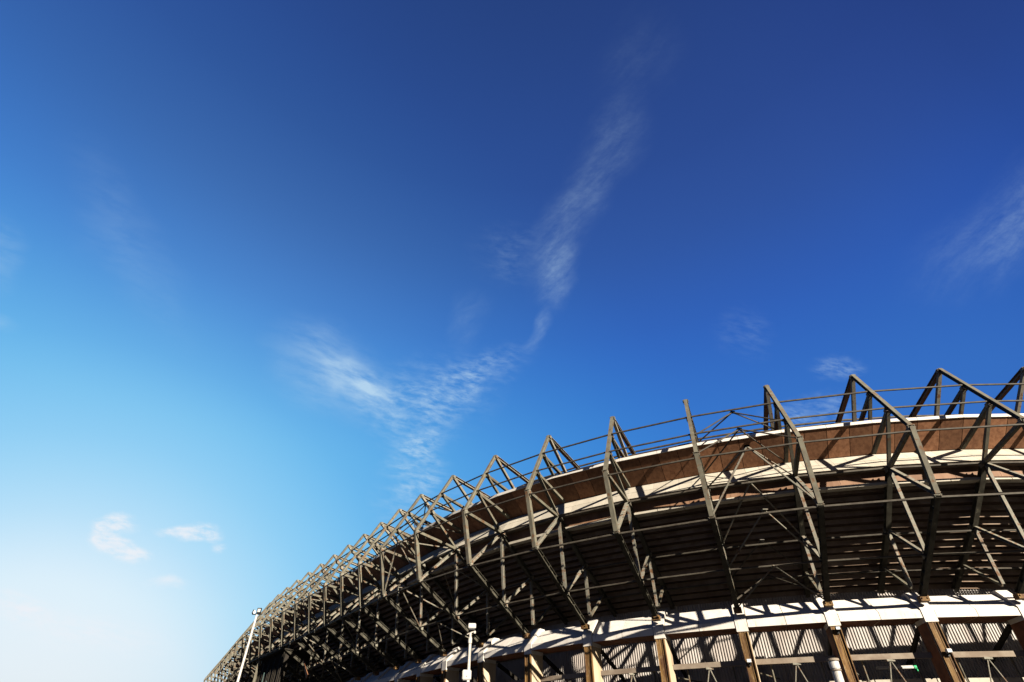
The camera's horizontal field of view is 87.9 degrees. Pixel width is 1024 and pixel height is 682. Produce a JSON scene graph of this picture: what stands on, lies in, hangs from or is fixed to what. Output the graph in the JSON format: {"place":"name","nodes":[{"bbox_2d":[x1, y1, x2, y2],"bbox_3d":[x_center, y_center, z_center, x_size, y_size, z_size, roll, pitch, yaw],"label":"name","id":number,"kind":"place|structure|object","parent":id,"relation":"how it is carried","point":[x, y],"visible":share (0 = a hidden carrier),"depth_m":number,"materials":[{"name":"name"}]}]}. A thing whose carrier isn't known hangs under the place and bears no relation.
{"place":"outdoors","nodes":[
{"label":"outdoors","id":0,"kind":"place"},
{"bbox_2d":[0,0,1023,681],"label":"sky","id":1,"kind":"structure","parent":0,"point":[275,275],"materials":[{"name":"blue"}]},
{"label":"ground","id":2,"kind":"structure","parent":0,"visible":0},
{"bbox_2d":[236,608,261,681],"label":"floodlight pole","id":3,"kind":"object","parent":2,"relation":"on","point":[259,610],"visible":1,"depth_m":34.06,"materials":[{"name":"white metal"}]},
{"bbox_2d":[253,648,331,681],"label":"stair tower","id":4,"kind":"structure","parent":2,"relation":"on","point":[272,668],"depth_m":74.52,"materials":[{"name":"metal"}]},
{"bbox_2d":[462,623,475,681],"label":"camera pole","id":5,"kind":"object","parent":2,"relation":"on","point":[466,674],"visible":1,"depth_m":34.77,"materials":[{"name":"white metal"}]},
{"bbox_2d":[204,366,1023,681],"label":"stadium stand","id":6,"kind":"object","parent":2,"relation":"on","point":[774,552],"visible":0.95,"depth_m":42.54,"materials":[{"name":"brown metal"}]},
{"bbox_2d":[835,626,840,633],"bbox_3d":[22.230,19.697,36.192,0.300,0.380,0.409,-11,-41,13],"label":"spot lamp","id":7,"kind":"object","parent":6,"relation":"attached to","point":[837,628],"visible":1,"depth_m":36.16,"materials":[{"name":"white plastic"}]},
{"bbox_2d":[876,665,918,670],"bbox_3d":[27.007,22.981,37.235,2.631,0.358,0.237,-9,-41,11],"label":"strip light","id":8,"kind":"object","parent":6,"relation":"attached to","point":[897,667],"visible":0.82,"depth_m":37.22,"materials":[{"name":"white plastic"}]},
{"bbox_2d":[945,648,952,655],"bbox_3d":[28.063,19.997,34.091,0.300,0.380,0.409,-7,-40,8],"label":"spot lamp","id":9,"kind":"object","parent":6,"relation":"attached to","point":[948,651],"visible":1,"depth_m":34.03,"materials":[{"name":"white plastic"}]},
{"bbox_2d":[826,658,844,681],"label":"vent pipe","id":10,"kind":"object","parent":2,"relation":"on","point":[835,667],"visible":1,"depth_m":31.05,"materials":[{"name":"white metal"}]}
]}

